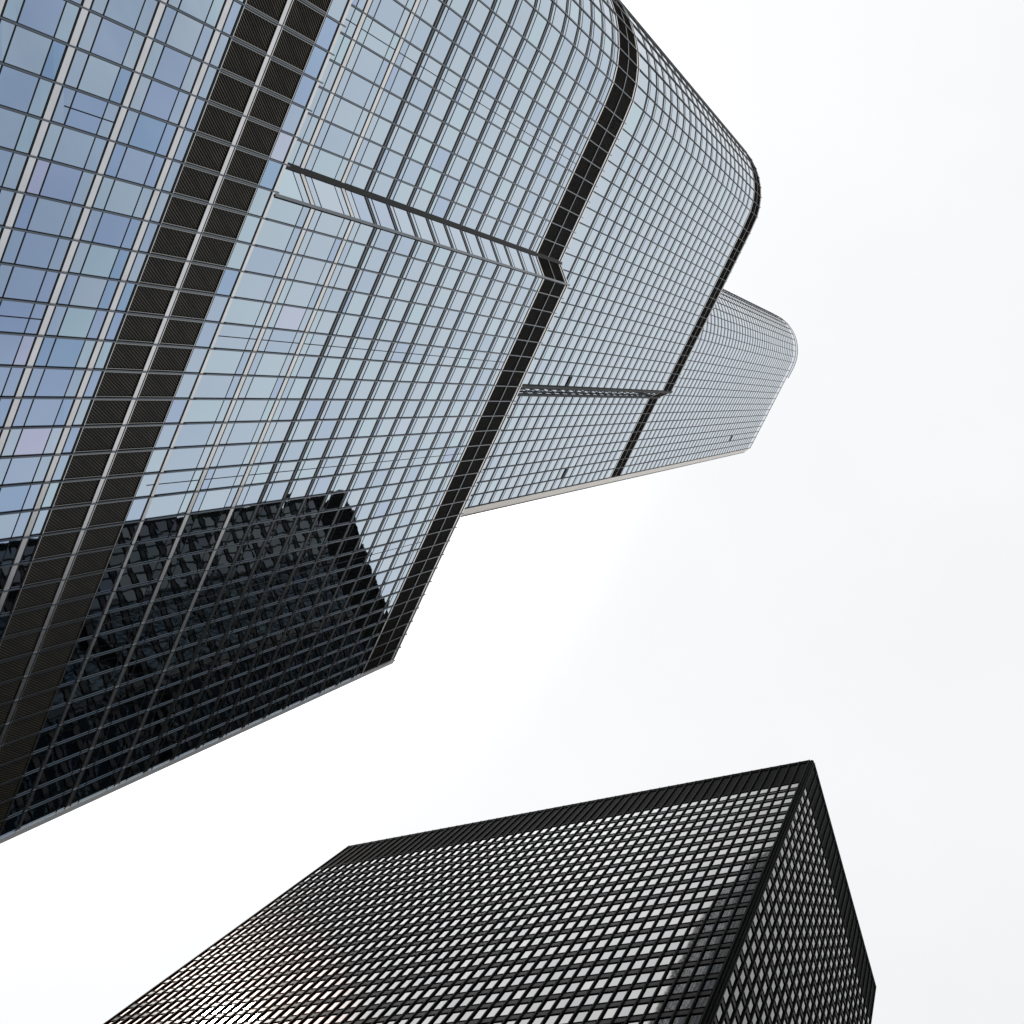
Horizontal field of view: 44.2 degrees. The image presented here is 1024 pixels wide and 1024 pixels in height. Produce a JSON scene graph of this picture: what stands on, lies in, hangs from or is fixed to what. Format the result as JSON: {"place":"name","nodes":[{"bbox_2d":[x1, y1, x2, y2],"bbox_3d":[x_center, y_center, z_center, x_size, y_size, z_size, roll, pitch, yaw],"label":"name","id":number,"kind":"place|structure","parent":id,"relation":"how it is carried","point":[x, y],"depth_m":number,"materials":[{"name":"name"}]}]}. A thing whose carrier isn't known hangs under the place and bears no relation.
{"place":"outdoors","nodes":[
{"label":"outdoors","id":0,"kind":"place"},
{"bbox_2d":[0,0,797,843],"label":"glass tower","id":1,"kind":"structure","parent":0,"point":[326,326],"depth_m":89.15,"materials":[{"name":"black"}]},
{"bbox_2d":[0,513,19,538],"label":"window","id":2,"kind":"structure","parent":1,"relation":"in","point":[7,522],"depth_m":66.76,"materials":[{"name":"blue glass"}]},
{"bbox_2d":[0,334,21,364],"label":"window","id":3,"kind":"structure","parent":1,"relation":"in","point":[9,344],"depth_m":60.17,"materials":[{"name":"blue glass"}]},
{"bbox_2d":[0,108,24,148],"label":"window","id":4,"kind":"structure","parent":1,"relation":"in","point":[11,123],"depth_m":53.58,"materials":[{"name":"blue glass"}]},
{"bbox_2d":[0,485,29,512],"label":"window","id":5,"kind":"structure","parent":1,"relation":"in","point":[11,498],"depth_m":66.02,"materials":[{"name":"blue glass"}]},
{"bbox_2d":[0,300,33,332],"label":"window","id":6,"kind":"structure","parent":1,"relation":"in","point":[7,308],"depth_m":59.42,"materials":[{"name":"blue glass"}]},
{"bbox_2d":[0,66,38,111],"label":"window","id":7,"kind":"structure","parent":1,"relation":"in","point":[17,88],"depth_m":52.84,"materials":[{"name":"blue glass"}]},
{"bbox_2d":[3,457,40,484],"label":"window","id":8,"kind":"structure","parent":1,"relation":"in","point":[21,470],"depth_m":65.53,"materials":[{"name":"blue glass"}]},
{"bbox_2d":[4,267,45,300],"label":"window","id":9,"kind":"structure","parent":1,"relation":"in","point":[24,283],"depth_m":58.95,"materials":[{"name":"blue glass"}]},
{"bbox_2d":[5,26,51,74],"bbox_3d":[-20.116,-19.180,52.393,0.033,2.140,1.640,29,-77,15],"label":"window","id":10,"kind":"structure","parent":1,"relation":"in","point":[28,50],"depth_m":52.38,"materials":[{"name":"blue glass"}]},
{"bbox_2d":[14,428,51,455],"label":"window","id":11,"kind":"structure","parent":1,"relation":"in","point":[32,441],"depth_m":65.15,"materials":[{"name":"blue glass"}]},
{"bbox_2d":[16,233,57,267],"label":"window","id":12,"kind":"structure","parent":1,"relation":"in","point":[36,250],"depth_m":58.57,"materials":[{"name":"blue glass"}]},
{"bbox_2d":[20,797,61,828],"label":"window","id":13,"kind":"structure","parent":1,"relation":"in","point":[49,808],"depth_m":85.29,"materials":[{"name":"black glass"}]},
{"bbox_2d":[18,0,65,35],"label":"window","id":14,"kind":"structure","parent":1,"relation":"in","point":[43,16],"depth_m":52.13,"materials":[{"name":"blue glass"}]},
{"bbox_2d":[25,399,62,425],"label":"window","id":15,"kind":"structure","parent":1,"relation":"in","point":[43,412],"depth_m":64.78,"materials":[{"name":"blue glass"}]},
{"bbox_2d":[28,198,69,234],"bbox_3d":[-21.398,-13.632,58.216,0.033,2.140,1.640,29,-77,15],"label":"window","id":16,"kind":"structure","parent":1,"relation":"in","point":[49,216],"depth_m":58.20,"materials":[{"name":"blue glass"}]},
{"bbox_2d":[28,776,69,808],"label":"window","id":17,"kind":"structure","parent":1,"relation":"in","point":[41,795],"depth_m":84.91,"materials":[{"name":"black glass"}]},
{"bbox_2d":[36,369,72,396],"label":"window","id":18,"kind":"structure","parent":1,"relation":"in","point":[54,382],"depth_m":64.40,"materials":[{"name":"blue glass"}]},
{"bbox_2d":[37,756,77,786],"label":"window","id":19,"kind":"structure","parent":1,"relation":"in","point":[57,771],"depth_m":84.54,"materials":[{"name":"black glass"}]},
{"bbox_2d":[40,163,81,201],"bbox_3d":[-20.697,-15.112,57.841,0.030,2.140,1.640,29,-77,15],"label":"window","id":20,"kind":"structure","parent":1,"relation":"in","point":[61,182],"depth_m":57.82,"materials":[{"name":"blue glass"}]},
{"bbox_2d":[47,339,84,366],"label":"window","id":21,"kind":"structure","parent":1,"relation":"in","point":[65,353],"depth_m":64.02,"materials":[{"name":"blue glass"}]},
{"bbox_2d":[46,735,86,765],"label":"window","id":22,"kind":"structure","parent":1,"relation":"in","point":[68,749],"depth_m":84.17,"materials":[{"name":"black glass"}]},
{"bbox_2d":[53,128,94,167],"bbox_3d":[-19.994,-16.591,57.466,0.036,2.140,1.640,29,-77,15],"label":"window","id":23,"kind":"structure","parent":1,"relation":"in","point":[73,148],"depth_m":57.45,"materials":[{"name":"blue glass"}]},
{"bbox_2d":[54,714,95,744],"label":"window","id":24,"kind":"structure","parent":1,"relation":"in","point":[71,730],"depth_m":83.80,"materials":[{"name":"black glass"}]},
{"bbox_2d":[58,308,95,337],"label":"window","id":25,"kind":"structure","parent":1,"relation":"in","point":[77,322],"depth_m":63.66,"materials":[{"name":"blue glass"}]},
{"bbox_2d":[63,693,103,722],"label":"window","id":26,"kind":"structure","parent":1,"relation":"in","point":[89,705],"depth_m":83.41,"materials":[{"name":"black glass"}]},
{"bbox_2d":[65,92,106,133],"bbox_3d":[-19.291,-18.070,57.091,0.034,2.140,1.640,29,-77,15],"label":"window","id":27,"kind":"structure","parent":1,"relation":"in","point":[82,102],"depth_m":57.06,"materials":[{"name":"blue glass"}]},
{"bbox_2d":[70,276,106,307],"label":"window","id":28,"kind":"structure","parent":1,"relation":"in","point":[88,292],"depth_m":63.27,"materials":[{"name":"blue glass"}]},
{"bbox_2d":[72,672,112,700],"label":"window","id":29,"kind":"structure","parent":1,"relation":"in","point":[97,684],"depth_m":83.05,"materials":[{"name":"black glass"}]},
{"bbox_2d":[78,56,119,98],"bbox_3d":[-18.588,-19.550,56.716,0.034,2.140,1.640,29,-77,15],"label":"window","id":30,"kind":"structure","parent":1,"relation":"in","point":[99,76],"depth_m":56.70,"materials":[{"name":"blue glass"}]},
{"bbox_2d":[82,245,118,276],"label":"window","id":31,"kind":"structure","parent":1,"relation":"in","point":[100,260],"depth_m":62.90,"materials":[{"name":"blue glass"}]},
{"bbox_2d":[81,650,121,678],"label":"window","id":32,"kind":"structure","parent":1,"relation":"in","point":[97,665],"depth_m":82.66,"materials":[{"name":"black glass"}]},
{"bbox_2d":[89,628,130,656],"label":"window","id":33,"kind":"structure","parent":1,"relation":"in","point":[116,640],"depth_m":82.28,"materials":[{"name":"black glass"}]},
{"bbox_2d":[93,213,129,246],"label":"window","id":34,"kind":"structure","parent":1,"relation":"in","point":[111,230],"depth_m":62.52,"materials":[{"name":"blue glass"}]},
{"bbox_2d":[91,19,132,63],"bbox_3d":[-17.886,-21.029,56.341,0.035,2.140,1.640,29,-77,15],"label":"window","id":35,"kind":"structure","parent":1,"relation":"in","point":[112,40],"depth_m":56.32,"materials":[{"name":"blue glass"}]},
{"bbox_2d":[99,606,139,633],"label":"window","id":36,"kind":"structure","parent":1,"relation":"in","point":[108,627],"depth_m":81.92,"materials":[{"name":"black glass"}]},
{"bbox_2d":[105,180,141,215],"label":"window","id":37,"kind":"structure","parent":1,"relation":"in","point":[123,198],"depth_m":62.15,"materials":[{"name":"blue glass"}]},
{"bbox_2d":[105,0,143,28],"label":"window","id":38,"kind":"structure","parent":1,"relation":"in","point":[126,12],"depth_m":56.15,"materials":[{"name":"blue glass"}]},
{"bbox_2d":[107,584,148,611],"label":"window","id":39,"kind":"structure","parent":1,"relation":"in","point":[132,596],"depth_m":81.52,"materials":[{"name":"black glass"}]},
{"bbox_2d":[112,696,144,722],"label":"window","id":40,"kind":"structure","parent":1,"relation":"in","point":[130,708],"depth_m":89.20,"materials":[{"name":"black glass"}]},
{"bbox_2d":[117,148,153,183],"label":"window","id":41,"kind":"structure","parent":1,"relation":"in","point":[135,166],"depth_m":61.77,"materials":[{"name":"blue glass"}]},
{"bbox_2d":[120,676,152,702],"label":"window","id":42,"kind":"structure","parent":1,"relation":"in","point":[133,690],"depth_m":88.81,"materials":[{"name":"black glass"}]},
{"bbox_2d":[117,562,157,588],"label":"window","id":43,"kind":"structure","parent":1,"relation":"in","point":[140,574],"depth_m":81.16,"materials":[{"name":"black glass"}]},
{"bbox_2d":[129,656,161,681],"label":"window","id":44,"kind":"structure","parent":1,"relation":"in","point":[145,668],"depth_m":88.45,"materials":[{"name":"black glass"}]},
{"bbox_2d":[126,540,166,565],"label":"window","id":45,"kind":"structure","parent":1,"relation":"in","point":[151,551],"depth_m":80.79,"materials":[{"name":"black glass"}]},
{"bbox_2d":[129,114,165,152],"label":"window","id":46,"kind":"structure","parent":1,"relation":"in","point":[147,134],"depth_m":61.40,"materials":[{"name":"blue glass"}]},
{"bbox_2d":[137,636,169,660],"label":"window","id":47,"kind":"structure","parent":1,"relation":"in","point":[156,647],"depth_m":88.06,"materials":[{"name":"black glass"}]},
{"bbox_2d":[136,517,175,541],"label":"window","id":48,"kind":"structure","parent":1,"relation":"in","point":[160,528],"depth_m":80.40,"materials":[{"name":"black glass"}]},
{"bbox_2d":[142,81,177,119],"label":"window","id":49,"kind":"structure","parent":1,"relation":"in","point":[160,99],"depth_m":61.02,"materials":[{"name":"blue glass"}]},
{"bbox_2d":[146,615,178,639],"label":"window","id":50,"kind":"structure","parent":1,"relation":"in","point":[159,628],"depth_m":87.69,"materials":[{"name":"black glass"}]},
{"bbox_2d":[145,494,184,518],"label":"window","id":51,"kind":"structure","parent":1,"relation":"in","point":[166,505],"depth_m":80.04,"materials":[{"name":"blue glass"}]},
{"bbox_2d":[155,595,186,618],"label":"window","id":52,"kind":"structure","parent":1,"relation":"in","point":[161,613],"depth_m":87.31,"materials":[{"name":"black glass"}]},
{"bbox_2d":[154,47,190,87],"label":"window","id":53,"kind":"structure","parent":1,"relation":"in","point":[172,67],"depth_m":60.64,"materials":[{"name":"blue glass"}]},
{"bbox_2d":[154,471,194,494],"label":"window","id":54,"kind":"structure","parent":1,"relation":"in","point":[178,476],"depth_m":79.65,"materials":[{"name":"blue glass"}]},
{"bbox_2d":[163,574,195,597],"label":"window","id":55,"kind":"structure","parent":1,"relation":"in","point":[180,585],"depth_m":86.95,"materials":[{"name":"black glass"}]},
{"bbox_2d":[164,448,203,470],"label":"window","id":56,"kind":"structure","parent":1,"relation":"in","point":[179,459],"depth_m":79.28,"materials":[{"name":"blue glass"}]},
{"bbox_2d":[166,12,202,54],"bbox_3d":[-15.656,-22.878,60.290,0.033,2.140,1.640,29,-77,15],"label":"window","id":57,"kind":"structure","parent":1,"relation":"in","point":[185,32],"depth_m":60.27,"materials":[{"name":"blue glass"}]},
{"bbox_2d":[172,553,203,576],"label":"window","id":58,"kind":"structure","parent":1,"relation":"in","point":[188,564],"depth_m":86.57,"materials":[{"name":"black glass"}]},
{"bbox_2d":[174,424,213,446],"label":"window","id":59,"kind":"structure","parent":1,"relation":"in","point":[198,434],"depth_m":78.91,"materials":[{"name":"blue glass"}]},
{"bbox_2d":[181,532,212,554],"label":"window","id":60,"kind":"structure","parent":1,"relation":"in","point":[198,542],"depth_m":86.19,"materials":[{"name":"black glass"}]},
{"bbox_2d":[184,400,223,421],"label":"window","id":61,"kind":"structure","parent":1,"relation":"in","point":[199,410],"depth_m":78.55,"materials":[{"name":"blue glass"}]},
{"bbox_2d":[190,510,221,532],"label":"window","id":62,"kind":"structure","parent":1,"relation":"in","point":[208,520],"depth_m":85.83,"materials":[{"name":"black glass"}]},
{"bbox_2d":[193,375,232,397],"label":"window","id":63,"kind":"structure","parent":1,"relation":"in","point":[210,386],"depth_m":78.15,"materials":[{"name":"blue glass"}]},
{"bbox_2d":[199,489,230,510],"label":"window","id":64,"kind":"structure","parent":1,"relation":"in","point":[216,499],"depth_m":85.43,"materials":[{"name":"blue glass"}]},
{"bbox_2d":[203,350,242,373],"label":"window","id":65,"kind":"structure","parent":1,"relation":"in","point":[226,362],"depth_m":77.77,"materials":[{"name":"blue glass"}]},
{"bbox_2d":[208,467,239,488],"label":"window","id":66,"kind":"structure","parent":1,"relation":"in","point":[224,472],"depth_m":85.06,"materials":[{"name":"blue glass"}]},
{"bbox_2d":[217,445,248,466],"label":"window","id":67,"kind":"structure","parent":1,"relation":"in","point":[232,455],"depth_m":84.69,"materials":[{"name":"blue glass"}]},
{"bbox_2d":[214,324,252,349],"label":"window","id":68,"kind":"structure","parent":1,"relation":"in","point":[226,330],"depth_m":77.41,"materials":[{"name":"blue glass"}]},
{"bbox_2d":[227,423,258,443],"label":"window","id":69,"kind":"structure","parent":1,"relation":"in","point":[241,432],"depth_m":84.31,"materials":[{"name":"blue glass"}]},
{"bbox_2d":[224,299,262,324],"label":"window","id":70,"kind":"structure","parent":1,"relation":"in","point":[246,312],"depth_m":77.03,"materials":[{"name":"blue glass"}]},
{"bbox_2d":[236,400,267,420],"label":"window","id":71,"kind":"structure","parent":1,"relation":"in","point":[251,410],"depth_m":83.94,"materials":[{"name":"blue glass"}]},
{"bbox_2d":[234,273,272,300],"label":"window","id":72,"kind":"structure","parent":1,"relation":"in","point":[251,286],"depth_m":76.66,"materials":[{"name":"blue glass"}]},
{"bbox_2d":[246,377,276,397],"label":"window","id":73,"kind":"structure","parent":1,"relation":"in","point":[261,387],"depth_m":83.53,"materials":[{"name":"blue glass"}]},
{"bbox_2d":[245,246,283,275],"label":"window","id":74,"kind":"structure","parent":1,"relation":"in","point":[261,260],"depth_m":76.28,"materials":[{"name":"blue glass"}]},
{"bbox_2d":[255,354,286,375],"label":"window","id":75,"kind":"structure","parent":1,"relation":"in","point":[270,364],"depth_m":83.19,"materials":[{"name":"blue glass"}]},
{"bbox_2d":[255,220,293,250],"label":"window","id":76,"kind":"structure","parent":1,"relation":"in","point":[272,234],"depth_m":75.91,"materials":[{"name":"blue glass"}]},
{"bbox_2d":[265,330,296,352],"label":"window","id":77,"kind":"structure","parent":1,"relation":"in","point":[277,335],"depth_m":82.81,"materials":[{"name":"blue glass"}]},
{"bbox_2d":[266,198,302,224],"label":"window","id":78,"kind":"structure","parent":1,"relation":"in","point":[279,210],"depth_m":75.55,"materials":[{"name":"blue glass"}]},
{"bbox_2d":[277,168,301,200],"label":"window","id":79,"kind":"structure","parent":1,"relation":"in","point":[288,187],"depth_m":76.13,"materials":[{"name":"blue glass"}]},
{"bbox_2d":[275,306,305,329],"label":"window","id":80,"kind":"structure","parent":1,"relation":"in","point":[290,317],"depth_m":82.43,"materials":[{"name":"blue glass"}]},
{"bbox_2d":[284,282,315,306],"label":"window","id":81,"kind":"structure","parent":1,"relation":"in","point":[300,294],"depth_m":82.06,"materials":[{"name":"blue glass"}]},
{"bbox_2d":[298,114,311,139],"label":"window","id":82,"kind":"structure","parent":1,"relation":"in","point":[308,117],"depth_m":76.32,"materials":[{"name":"blue glass"}]},
{"bbox_2d":[294,257,325,283],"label":"window","id":83,"kind":"structure","parent":1,"relation":"in","point":[310,270],"depth_m":81.68,"materials":[{"name":"blue glass"}]},
{"bbox_2d":[308,88,321,113],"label":"window","id":84,"kind":"structure","parent":1,"relation":"in","point":[318,92],"depth_m":75.95,"materials":[{"name":"blue glass"}]},
{"bbox_2d":[304,46,326,78],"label":"window","id":85,"kind":"structure","parent":1,"relation":"in","point":[317,58],"depth_m":70.94,"materials":[{"name":"blue glass"}]},
{"bbox_2d":[305,233,334,259],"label":"window","id":86,"kind":"structure","parent":1,"relation":"in","point":[320,246],"depth_m":81.30,"materials":[{"name":"blue glass"}]},
{"bbox_2d":[319,61,332,86],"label":"window","id":87,"kind":"structure","parent":1,"relation":"in","point":[329,65],"depth_m":75.57,"materials":[{"name":"blue glass"}]},
{"bbox_2d":[312,150,341,178],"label":"window","id":88,"kind":"structure","parent":1,"relation":"in","point":[326,164],"depth_m":80.67,"materials":[{"name":"blue glass"}]},
{"bbox_2d":[316,17,338,49],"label":"window","id":89,"kind":"structure","parent":1,"relation":"in","point":[329,28],"depth_m":70.55,"materials":[{"name":"blue glass"}]},
{"bbox_2d":[312,178,343,213],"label":"window","id":90,"kind":"structure","parent":1,"relation":"in","point":[326,192],"depth_m":80.85,"materials":[{"name":"blue glass"}]},
{"bbox_2d":[315,212,343,236],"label":"window","id":91,"kind":"structure","parent":1,"relation":"in","point":[329,224],"depth_m":80.96,"materials":[{"name":"blue glass"}]},
{"bbox_2d":[330,34,343,59],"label":"window","id":92,"kind":"structure","parent":1,"relation":"in","point":[340,37],"depth_m":75.21,"materials":[{"name":"blue glass"}]},
{"bbox_2d":[322,125,352,155],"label":"window","id":93,"kind":"structure","parent":1,"relation":"in","point":[337,140],"depth_m":80.31,"materials":[{"name":"blue glass"}]},
{"bbox_2d":[328,0,347,21],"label":"window","id":94,"kind":"structure","parent":1,"relation":"in","point":[337,8],"depth_m":70.31,"materials":[{"name":"blue glass"}]},
{"bbox_2d":[332,99,362,131],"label":"window","id":95,"kind":"structure","parent":1,"relation":"in","point":[347,115],"depth_m":79.94,"materials":[{"name":"blue glass"}]},
{"bbox_2d":[341,6,354,32],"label":"window","id":96,"kind":"structure","parent":1,"relation":"in","point":[351,10],"depth_m":74.82,"materials":[{"name":"blue glass"}]},
{"bbox_2d":[342,73,372,106],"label":"window","id":97,"kind":"structure","parent":1,"relation":"in","point":[357,90],"depth_m":79.55,"materials":[{"name":"blue glass"}]},
{"bbox_2d":[353,47,382,81],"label":"window","id":98,"kind":"structure","parent":1,"relation":"in","point":[368,64],"depth_m":79.18,"materials":[{"name":"blue glass"}]},
{"bbox_2d":[363,21,393,56],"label":"window","id":99,"kind":"structure","parent":1,"relation":"in","point":[376,30],"depth_m":78.80,"materials":[{"name":"blue glass"}]},
{"bbox_2d":[374,0,403,31],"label":"window","id":100,"kind":"structure","parent":1,"relation":"in","point":[389,13],"depth_m":78.51,"materials":[{"name":"blue glass"}]},
{"bbox_2d":[103,759,875,1023],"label":"dark tower","id":101,"kind":"structure","parent":0,"point":[726,899],"depth_m":166.36,"materials":[{"name":"brown metal"}]},
{"bbox_2d":[616,1005,632,1016],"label":"window","id":102,"kind":"structure","parent":101,"relation":"in","point":[624,1011],"depth_m":124.91,"materials":[{"name":"grey glass"}]},
{"bbox_2d":[663,1000,678,1010],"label":"window","id":103,"kind":"structure","parent":101,"relation":"in","point":[670,1005],"depth_m":123.24,"materials":[{"name":"grey glass"}]},
{"bbox_2d":[678,998,693,1008],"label":"window","id":104,"kind":"structure","parent":101,"relation":"in","point":[686,1003],"depth_m":122.70,"materials":[{"name":"grey glass"}]},
{"bbox_2d":[694,996,709,1006],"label":"window","id":105,"kind":"structure","parent":101,"relation":"in","point":[701,1001],"depth_m":122.17,"materials":[{"name":"grey glass"}]},
{"bbox_2d":[0,0,1023,1023],"label":"sky","id":106,"kind":"structure","parent":0,"point":[842,591],"materials":[{"name":"white"}]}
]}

